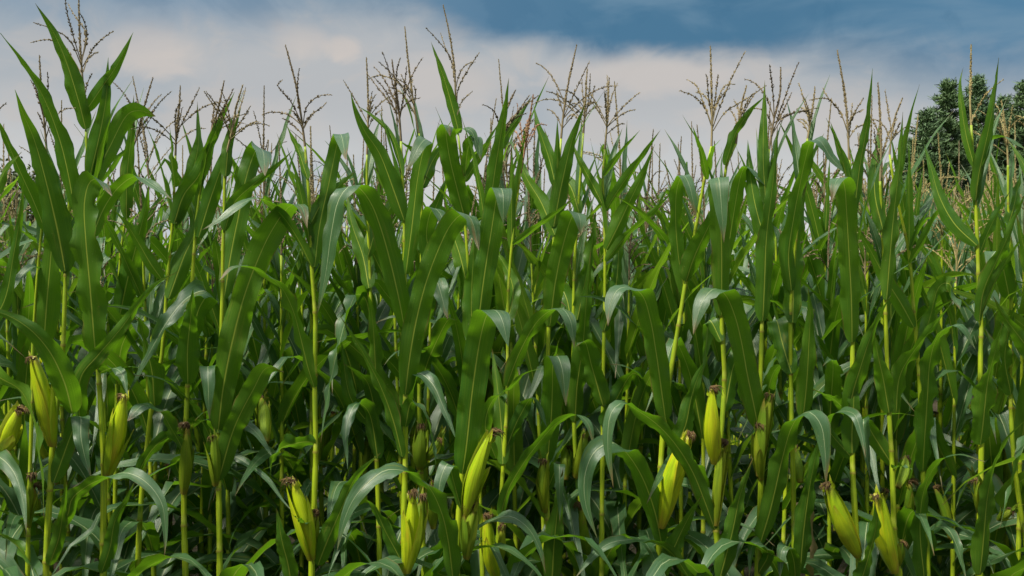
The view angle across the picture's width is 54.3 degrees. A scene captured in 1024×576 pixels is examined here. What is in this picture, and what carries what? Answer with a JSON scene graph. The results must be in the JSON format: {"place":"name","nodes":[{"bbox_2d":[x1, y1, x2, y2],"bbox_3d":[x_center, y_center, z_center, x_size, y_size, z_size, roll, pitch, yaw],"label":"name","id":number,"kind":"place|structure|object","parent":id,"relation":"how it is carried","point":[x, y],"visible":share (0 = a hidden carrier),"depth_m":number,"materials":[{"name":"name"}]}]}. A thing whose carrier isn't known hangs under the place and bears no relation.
{"place":"outdoors","nodes":[
{"label":"outdoors","id":0,"kind":"place"},
{"bbox_2d":[37,300,975,575],"bbox_3d":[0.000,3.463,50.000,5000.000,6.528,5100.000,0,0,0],"label":"ground","id":1,"kind":"structure","parent":0,"point":[841,566],"depth_m":7.09,"materials":[{"name":"soil"}]},
{"bbox_2d":[0,154,47,536],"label":"maize plant","id":2,"kind":"object","parent":1,"relation":"on","point":[3,477],"visible":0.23,"depth_m":4.21,"materials":[{"name":"green plant"}]},
{"bbox_2d":[0,103,60,575],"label":"maize plant","id":3,"kind":"object","parent":1,"relation":"on","point":[11,427],"visible":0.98,"depth_m":3.10,"materials":[{"name":"green plant"}]},
{"bbox_2d":[0,55,75,575],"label":"maize plant","id":4,"kind":"object","parent":1,"relation":"on","point":[47,303],"visible":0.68,"depth_m":3.30,"materials":[{"name":"green plant"}]},
{"bbox_2d":[0,186,133,551],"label":"maize plant","id":5,"kind":"object","parent":1,"relation":"on","point":[4,388],"visible":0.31,"depth_m":3.84,"materials":[{"name":"green plant"}]},
{"bbox_2d":[0,124,143,575],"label":"maize plant","id":6,"kind":"object","parent":1,"relation":"on","point":[22,249],"visible":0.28,"depth_m":4.11,"materials":[{"name":"green plant"}]},
{"bbox_2d":[0,189,145,567],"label":"maize plant","id":7,"kind":"object","parent":1,"relation":"on","point":[21,343],"visible":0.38,"depth_m":3.65,"materials":[{"name":"green plant"}]},
{"bbox_2d":[0,33,167,575],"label":"maize plant","id":8,"kind":"object","parent":1,"relation":"on","point":[65,389],"visible":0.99,"depth_m":3.15,"materials":[{"name":"green plant"}]},
{"bbox_2d":[23,165,144,575],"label":"maize plant","id":9,"kind":"object","parent":1,"relation":"on","point":[91,511],"visible":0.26,"depth_m":3.94,"materials":[{"name":"green plant"}]},
{"bbox_2d":[0,100,192,569],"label":"maize plant","id":10,"kind":"object","parent":1,"relation":"on","point":[4,263],"visible":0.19,"depth_m":4.06,"materials":[{"name":"green plant"}]},
{"bbox_2d":[0,184,206,575],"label":"maize plant","id":11,"kind":"object","parent":1,"relation":"on","point":[64,413],"visible":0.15,"depth_m":3.86,"materials":[{"name":"green plant"}]},
{"bbox_2d":[0,130,235,575],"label":"maize plant","id":12,"kind":"object","parent":1,"relation":"on","point":[138,394],"visible":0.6,"depth_m":3.68,"materials":[{"name":"green plant"}]},
{"bbox_2d":[56,173,180,561],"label":"maize plant","id":13,"kind":"object","parent":1,"relation":"on","point":[128,483],"visible":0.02,"depth_m":4.43,"materials":[{"name":"green plant"}]},
{"bbox_2d":[30,0,211,575],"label":"maize plant","id":14,"kind":"object","parent":1,"relation":"on","point":[104,141],"visible":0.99,"depth_m":3.24,"materials":[{"name":"green plant"}]},
{"bbox_2d":[59,191,184,575],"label":"maize plant","id":15,"kind":"object","parent":1,"relation":"on","point":[130,423],"visible":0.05,"depth_m":4.29,"materials":[{"name":"green plant"}]},
{"bbox_2d":[0,214,248,575],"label":"maize plant","id":16,"kind":"object","parent":1,"relation":"on","point":[76,464],"visible":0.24,"depth_m":3.76,"materials":[{"name":"green plant"}]},
{"bbox_2d":[38,145,225,575],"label":"maize plant","id":17,"kind":"object","parent":1,"relation":"on","point":[176,528],"visible":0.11,"depth_m":4.42,"materials":[{"name":"green plant"}]},
{"bbox_2d":[102,78,195,575],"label":"maize plant","id":18,"kind":"object","parent":1,"relation":"on","point":[125,294],"visible":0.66,"depth_m":3.67,"materials":[{"name":"green plant"}]},
{"bbox_2d":[34,85,271,575],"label":"maize plant","id":19,"kind":"object","parent":1,"relation":"on","point":[180,203],"visible":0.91,"depth_m":3.50,"materials":[{"name":"green plant"}]},
{"bbox_2d":[52,120,273,575],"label":"maize plant","id":20,"kind":"object","parent":1,"relation":"on","point":[157,247],"visible":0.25,"depth_m":4.02,"materials":[{"name":"green plant"}]},
{"bbox_2d":[0,76,328,574],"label":"maize plant","id":21,"kind":"object","parent":1,"relation":"on","point":[192,489],"visible":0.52,"depth_m":3.98,"materials":[{"name":"green plant"}]},
{"bbox_2d":[131,174,197,568],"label":"maize plant","id":22,"kind":"object","parent":1,"relation":"on","point":[161,473],"visible":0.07,"depth_m":4.70,"materials":[{"name":"green plant"}]},
{"bbox_2d":[52,80,307,575],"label":"maize plant","id":23,"kind":"object","parent":1,"relation":"on","point":[198,298],"visible":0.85,"depth_m":3.44,"materials":[{"name":"green plant"}]},
{"bbox_2d":[51,170,329,575],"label":"maize plant","id":24,"kind":"object","parent":1,"relation":"on","point":[228,483],"visible":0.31,"depth_m":3.68,"materials":[{"name":"green plant"}]},
{"bbox_2d":[101,226,327,575],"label":"maize plant","id":25,"kind":"object","parent":1,"relation":"on","point":[209,514],"visible":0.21,"depth_m":3.85,"materials":[{"name":"green plant"}]},
{"bbox_2d":[74,142,414,575],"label":"maize plant","id":26,"kind":"object","parent":1,"relation":"on","point":[291,396],"visible":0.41,"depth_m":3.72,"materials":[{"name":"green plant"}]},
{"bbox_2d":[125,85,375,575],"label":"maize plant","id":27,"kind":"object","parent":1,"relation":"on","point":[254,345],"visible":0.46,"depth_m":4.04,"materials":[{"name":"green plant"}]},
{"bbox_2d":[127,140,377,563],"bbox_3d":[-1.138,0.602,4.048,1.397,2.416,0.555,0,0,22],"label":"maize plant","id":28,"kind":"object","parent":1,"relation":"on","point":[335,471],"visible":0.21,"depth_m":4.07,"materials":[{"name":"green plant"}]},
{"bbox_2d":[129,171,407,575],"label":"maize plant","id":29,"kind":"object","parent":1,"relation":"on","point":[370,495],"visible":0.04,"depth_m":4.27,"materials":[{"name":"green plant"}]},
{"bbox_2d":[213,204,325,563],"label":"maize plant","id":30,"kind":"object","parent":1,"relation":"on","point":[273,390],"visible":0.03,"depth_m":4.34,"materials":[{"name":"green plant"}]},
{"bbox_2d":[199,85,380,575],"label":"maize plant","id":31,"kind":"object","parent":1,"relation":"on","point":[219,380],"visible":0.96,"depth_m":3.37,"materials":[{"name":"green plant"}]},
{"bbox_2d":[218,135,361,575],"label":"maize plant","id":32,"kind":"object","parent":1,"relation":"on","point":[299,416],"visible":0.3,"depth_m":3.88,"materials":[{"name":"green plant"}]},
{"bbox_2d":[131,125,451,575],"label":"maize plant","id":33,"kind":"object","parent":1,"relation":"on","point":[243,557],"visible":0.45,"depth_m":3.76,"materials":[{"name":"green plant"}]},
{"bbox_2d":[203,44,403,575],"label":"maize plant","id":34,"kind":"object","parent":1,"relation":"on","point":[316,546],"visible":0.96,"depth_m":3.26,"materials":[{"name":"green plant"}]},
{"bbox_2d":[179,130,447,575],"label":"maize plant","id":35,"kind":"object","parent":1,"relation":"on","point":[326,444],"visible":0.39,"depth_m":4.00,"materials":[{"name":"green plant"}]},
{"bbox_2d":[258,139,393,575],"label":"maize plant","id":36,"kind":"object","parent":1,"relation":"on","point":[306,486],"visible":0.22,"depth_m":3.99,"materials":[{"name":"green plant"}]},
{"bbox_2d":[245,106,480,568],"bbox_3d":[-0.548,0.539,4.123,1.338,2.543,0.489,0,0,40],"label":"maize plant","id":37,"kind":"object","parent":1,"relation":"on","point":[388,454],"visible":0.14,"depth_m":4.04,"materials":[{"name":"green plant"}]},
{"bbox_2d":[256,132,510,575],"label":"maize plant","id":38,"kind":"object","parent":1,"relation":"on","point":[328,330],"visible":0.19,"depth_m":3.75,"materials":[{"name":"green plant"}]},
{"bbox_2d":[268,155,501,567],"bbox_3d":[-0.391,0.650,3.768,0.560,2.320,1.174,0,0,35],"label":"maize plant","id":39,"kind":"object","parent":1,"relation":"on","point":[361,542],"visible":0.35,"depth_m":3.78,"materials":[{"name":"green plant"}]},
{"bbox_2d":[320,57,456,575],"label":"maize plant","id":40,"kind":"object","parent":1,"relation":"on","point":[367,410],"visible":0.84,"depth_m":3.54,"materials":[{"name":"green plant"}]},
{"bbox_2d":[244,105,533,575],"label":"maize plant","id":41,"kind":"object","parent":1,"relation":"on","point":[388,502],"visible":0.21,"depth_m":3.90,"materials":[{"name":"green plant"}]},
{"bbox_2d":[275,172,505,575],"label":"maize plant","id":42,"kind":"object","parent":1,"relation":"on","point":[437,418],"visible":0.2,"depth_m":3.78,"materials":[{"name":"green plant"}]},
{"bbox_2d":[322,26,509,575],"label":"maize plant","id":43,"kind":"object","parent":1,"relation":"on","point":[433,213],"visible":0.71,"depth_m":3.56,"materials":[{"name":"green plant"}]},
{"bbox_2d":[317,52,541,575],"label":"maize plant","id":44,"kind":"object","parent":1,"relation":"on","point":[412,313],"visible":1,"depth_m":3.21,"materials":[{"name":"green plant"}]},
{"bbox_2d":[337,79,538,575],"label":"maize plant","id":45,"kind":"object","parent":1,"relation":"on","point":[481,320],"visible":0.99,"depth_m":3.08,"materials":[{"name":"green plant"}]},
{"bbox_2d":[425,4,496,575],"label":"maize plant","id":46,"kind":"object","parent":1,"relation":"on","point":[457,175],"visible":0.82,"depth_m":3.60,"materials":[{"name":"green plant"}]},
{"bbox_2d":[374,134,550,518],"bbox_3d":[-0.309,0.573,4.328,1.120,2.476,0.448,0,0,38],"label":"maize plant","id":47,"kind":"object","parent":1,"relation":"on","point":[453,364],"visible":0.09,"depth_m":4.33,"materials":[{"name":"green plant"}]},
{"bbox_2d":[384,173,555,575],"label":"maize plant","id":48,"kind":"object","parent":1,"relation":"on","point":[447,382],"visible":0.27,"depth_m":3.69,"materials":[{"name":"green plant"}]},
{"bbox_2d":[376,168,570,575],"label":"maize plant","id":49,"kind":"object","parent":1,"relation":"on","point":[519,497],"visible":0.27,"depth_m":3.77,"materials":[{"name":"green plant"}]},
{"bbox_2d":[358,94,616,575],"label":"maize plant","id":50,"kind":"object","parent":1,"relation":"on","point":[496,407],"visible":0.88,"depth_m":3.32,"materials":[{"name":"green plant"}]},
{"bbox_2d":[431,98,573,560],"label":"maize plant","id":51,"kind":"object","parent":1,"relation":"on","point":[498,343],"visible":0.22,"depth_m":3.99,"materials":[{"name":"green plant"}]},
{"bbox_2d":[417,118,593,575],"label":"maize plant","id":52,"kind":"object","parent":1,"relation":"on","point":[493,484],"visible":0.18,"depth_m":4.06,"materials":[{"name":"green plant"}]},
{"bbox_2d":[0,170,1023,523],"bbox_3d":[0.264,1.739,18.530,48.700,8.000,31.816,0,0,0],"label":"distant maize","id":53,"kind":"object","parent":1,"relation":"on","point":[958,292],"depth_m":3.65,"materials":[{"name":"green plant"}]},
{"bbox_2d":[391,59,651,575],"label":"maize plant","id":54,"kind":"object","parent":1,"relation":"on","point":[445,275],"visible":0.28,"depth_m":4.08,"materials":[{"name":"green plant"}]},
{"bbox_2d":[387,146,676,575],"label":"maize plant","id":55,"kind":"object","parent":1,"relation":"on","point":[525,313],"visible":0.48,"depth_m":3.71,"materials":[{"name":"green plant"}]},
{"bbox_2d":[416,194,651,575],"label":"maize plant","id":56,"kind":"object","parent":1,"relation":"on","point":[537,378],"visible":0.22,"depth_m":3.85,"materials":[{"name":"green plant"}]},
{"bbox_2d":[500,119,584,575],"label":"maize plant","id":57,"kind":"object","parent":1,"relation":"on","point":[528,439],"visible":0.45,"depth_m":3.98,"materials":[{"name":"green plant"}]},
{"bbox_2d":[513,44,617,575],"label":"maize plant","id":58,"kind":"object","parent":1,"relation":"on","point":[563,227],"visible":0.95,"depth_m":3.46,"materials":[{"name":"green plant"}]},
{"bbox_2d":[510,68,665,575],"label":"maize plant","id":59,"kind":"object","parent":1,"relation":"on","point":[579,308],"visible":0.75,"depth_m":3.63,"materials":[{"name":"green plant"}]},
{"bbox_2d":[526,76,668,575],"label":"maize plant","id":60,"kind":"object","parent":1,"relation":"on","point":[615,238],"visible":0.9,"depth_m":3.54,"materials":[{"name":"green plant"}]},
{"bbox_2d":[558,183,648,531],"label":"maize plant","id":61,"kind":"object","parent":1,"relation":"on","point":[593,405],"visible":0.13,"depth_m":4.34,"materials":[{"name":"green plant"}]},
{"bbox_2d":[486,191,722,575],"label":"maize plant","id":62,"kind":"object","parent":1,"relation":"on","point":[640,282],"visible":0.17,"depth_m":4.23,"materials":[{"name":"green plant"}]},
{"bbox_2d":[574,81,648,575],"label":"maize plant","id":63,"kind":"object","parent":1,"relation":"on","point":[617,515],"visible":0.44,"depth_m":3.86,"materials":[{"name":"green plant"}]},
{"bbox_2d":[486,194,772,572],"bbox_3d":[0.408,0.700,3.711,1.208,2.222,0.504,0,0,33],"label":"maize plant","id":64,"kind":"object","parent":1,"relation":"on","point":[630,430],"visible":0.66,"depth_m":3.68,"materials":[{"name":"green plant"}]},
{"bbox_2d":[566,143,700,563],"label":"maize plant","id":65,"kind":"object","parent":1,"relation":"on","point":[653,447],"visible":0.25,"depth_m":4.31,"materials":[{"name":"green plant"}]},
{"bbox_2d":[498,129,771,571],"bbox_3d":[0.560,0.578,3.961,1.352,2.464,0.683,0,0,-39],"label":"maize plant","id":66,"kind":"object","parent":1,"relation":"on","point":[642,519],"visible":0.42,"depth_m":4.11,"materials":[{"name":"green plant"}]},
{"bbox_2d":[541,160,769,575],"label":"maize plant","id":67,"kind":"object","parent":1,"relation":"on","point":[672,302],"visible":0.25,"depth_m":3.78,"materials":[{"name":"green plant"}]},
{"bbox_2d":[562,136,773,575],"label":"maize plant","id":68,"kind":"object","parent":1,"relation":"on","point":[653,467],"visible":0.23,"depth_m":4.12,"materials":[{"name":"green plant"}]},
{"bbox_2d":[577,45,766,575],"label":"maize plant","id":69,"kind":"object","parent":1,"relation":"on","point":[658,507],"visible":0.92,"depth_m":3.24,"materials":[{"name":"green plant"}]},
{"bbox_2d":[639,142,715,575],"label":"maize plant","id":70,"kind":"object","parent":1,"relation":"on","point":[694,446],"visible":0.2,"depth_m":4.03,"materials":[{"name":"green plant"}]},
{"bbox_2d":[602,85,764,575],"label":"maize plant","id":71,"kind":"object","parent":1,"relation":"on","point":[724,390],"visible":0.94,"depth_m":3.20,"materials":[{"name":"green plant"}]},
{"bbox_2d":[615,125,802,575],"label":"maize plant","id":72,"kind":"object","parent":1,"relation":"on","point":[689,368],"visible":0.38,"depth_m":3.74,"materials":[{"name":"green plant"}]},
{"bbox_2d":[591,140,875,575],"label":"maize plant","id":73,"kind":"object","parent":1,"relation":"on","point":[822,553],"visible":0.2,"depth_m":3.87,"materials":[{"name":"green plant"}]},
{"bbox_2d":[636,159,878,575],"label":"maize plant","id":74,"kind":"object","parent":1,"relation":"on","point":[796,335],"visible":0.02,"depth_m":4.40,"materials":[{"name":"green plant"}]},
{"bbox_2d":[685,62,830,575],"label":"maize plant","id":75,"kind":"object","parent":1,"relation":"on","point":[758,411],"visible":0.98,"depth_m":3.30,"materials":[{"name":"green plant"}]},
{"bbox_2d":[696,78,842,575],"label":"maize plant","id":76,"kind":"object","parent":1,"relation":"on","point":[792,267],"visible":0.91,"depth_m":3.39,"materials":[{"name":"green plant"}]},
{"bbox_2d":[699,101,865,575],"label":"maize plant","id":77,"kind":"object","parent":1,"relation":"on","point":[770,379],"visible":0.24,"depth_m":3.93,"materials":[{"name":"green plant"}]},
{"bbox_2d":[644,219,922,575],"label":"maize plant","id":78,"kind":"object","parent":1,"relation":"on","point":[783,411],"visible":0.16,"depth_m":3.85,"materials":[{"name":"green plant"}]},
{"bbox_2d":[711,98,888,572],"bbox_3d":[1.329,0.518,4.098,1.303,2.584,0.426,0,0,-37],"label":"maize plant","id":79,"kind":"object","parent":1,"relation":"on","point":[816,268],"visible":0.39,"depth_m":4.02,"materials":[{"name":"green plant"}]},
{"bbox_2d":[645,123,970,574],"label":"maize plant","id":80,"kind":"object","parent":1,"relation":"on","point":[783,378],"visible":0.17,"depth_m":4.08,"materials":[{"name":"green plant"}]},
{"bbox_2d":[745,196,879,575],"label":"maize plant","id":81,"kind":"object","parent":1,"relation":"on","point":[824,319],"visible":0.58,"depth_m":3.81,"materials":[{"name":"green plant"}]},
{"bbox_2d":[730,148,940,575],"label":"maize plant","id":82,"kind":"object","parent":1,"relation":"on","point":[805,420],"visible":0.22,"depth_m":4.38,"materials":[{"name":"green plant"}]},
{"bbox_2d":[809,50,893,575],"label":"maize plant","id":83,"kind":"object","parent":1,"relation":"on","point":[857,538],"visible":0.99,"depth_m":3.17,"materials":[{"name":"green plant"}]},
{"bbox_2d":[713,97,1010,575],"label":"maize plant","id":84,"kind":"object","parent":1,"relation":"on","point":[872,402],"visible":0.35,"depth_m":4.06,"materials":[{"name":"green plant"}]},
{"bbox_2d":[788,82,952,575],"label":"maize plant","id":85,"kind":"object","parent":1,"relation":"on","point":[890,387],"visible":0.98,"depth_m":3.27,"materials":[{"name":"green plant"}]},
{"bbox_2d":[736,177,1008,575],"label":"maize plant","id":86,"kind":"object","parent":1,"relation":"on","point":[913,403],"visible":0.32,"depth_m":3.77,"materials":[{"name":"green plant"}]},
{"bbox_2d":[721,92,1023,575],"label":"maize plant","id":87,"kind":"object","parent":1,"relation":"on","point":[921,311],"visible":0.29,"depth_m":4.01,"materials":[{"name":"green plant"}]},
{"bbox_2d":[816,185,958,575],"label":"maize plant","id":88,"kind":"object","parent":1,"relation":"on","point":[901,338],"visible":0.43,"depth_m":3.71,"materials":[{"name":"green plant"}]},
{"bbox_2d":[817,114,966,574],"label":"maize plant","id":89,"kind":"object","parent":1,"relation":"on","point":[904,274],"visible":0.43,"depth_m":4.10,"materials":[{"name":"green plant"}]},
{"bbox_2d":[764,84,1023,575],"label":"maize plant","id":90,"kind":"object","parent":1,"relation":"on","point":[918,564],"visible":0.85,"depth_m":3.39,"materials":[{"name":"green plant"}]},
{"bbox_2d":[789,200,1023,575],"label":"maize plant","id":91,"kind":"object","parent":1,"relation":"on","point":[961,396],"visible":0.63,"depth_m":3.83,"materials":[{"name":"green plant"}]},
{"bbox_2d":[821,135,1008,573],"bbox_3d":[1.847,0.588,4.234,1.234,2.444,0.594,0,0,14],"label":"maize plant","id":92,"kind":"object","parent":1,"relation":"on","point":[965,513],"visible":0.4,"depth_m":4.11,"materials":[{"name":"green plant"}]},
{"bbox_2d":[855,160,984,575],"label":"maize plant","id":93,"kind":"object","parent":1,"relation":"on","point":[947,428],"visible":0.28,"depth_m":4.41,"materials":[{"name":"green plant"}]},
{"bbox_2d":[888,106,960,202],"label":"deciduous tree","id":94,"kind":"object","parent":1,"relation":"on","point":[927,126],"visible":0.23,"depth_m":42.69,"materials":[{"name":"green plant"}]},
{"bbox_2d":[863,123,1023,570],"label":"maize plant","id":95,"kind":"object","parent":1,"relation":"on","point":[1016,375],"visible":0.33,"depth_m":3.94,"materials":[{"name":"green plant"}]},
{"bbox_2d":[867,153,1023,569],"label":"maize plant","id":96,"kind":"object","parent":1,"relation":"on","point":[1014,533],"visible":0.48,"depth_m":3.74,"materials":[{"name":"green plant"}]},
{"bbox_2d":[874,144,1023,556],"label":"maize plant","id":97,"kind":"object","parent":1,"relation":"on","point":[969,354],"visible":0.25,"depth_m":4.37,"materials":[{"name":"green plant"}]},
{"bbox_2d":[910,77,1005,200],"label":"deciduous tree","id":98,"kind":"object","parent":1,"relation":"on","point":[947,98],"visible":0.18,"depth_m":43.57,"materials":[{"name":"green plant"}]},
{"bbox_2d":[893,98,1023,575],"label":"maize plant","id":99,"kind":"object","parent":1,"relation":"on","point":[1006,283],"visible":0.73,"depth_m":3.58,"materials":[{"name":"green plant"}]},
{"bbox_2d":[935,192,1010,575],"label":"maize plant","id":100,"kind":"object","parent":1,"relation":"on","point":[947,411],"visible":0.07,"depth_m":4.74,"materials":[{"name":"green plant"}]},
{"bbox_2d":[924,44,1023,575],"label":"maize plant","id":101,"kind":"object","parent":1,"relation":"on","point":[985,394],"visible":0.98,"depth_m":3.27,"materials":[{"name":"green plant"}]},
{"bbox_2d":[934,178,1023,575],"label":"maize plant","id":102,"kind":"object","parent":1,"relation":"on","point":[962,470],"visible":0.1,"depth_m":4.20,"materials":[{"name":"green plant"}]},
{"bbox_2d":[943,72,1022,204],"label":"deciduous tree","id":103,"kind":"object","parent":1,"relation":"on","point":[979,90],"visible":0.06,"depth_m":45.63,"materials":[{"name":"green plant"}]},
{"bbox_2d":[943,176,1023,575],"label":"maize plant","id":104,"kind":"object","parent":1,"relation":"on","point":[992,443],"visible":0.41,"depth_m":3.81,"materials":[{"name":"green plant"}]},
{"bbox_2d":[987,79,1023,197],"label":"deciduous tree","id":105,"kind":"object","parent":1,"relation":"on","point":[1018,100],"visible":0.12,"depth_m":44.94,"materials":[{"name":"green plant"}]},
{"bbox_2d":[993,113,1023,526],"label":"maize plant","id":106,"kind":"object","parent":1,"relation":"on","point":[1015,331],"visible":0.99,"depth_m":3.21,"materials":[{"name":"green plant"}]},
{"bbox_2d":[0,0,1023,286],"label":"sky","id":107,"kind":"structure","parent":0,"point":[650,49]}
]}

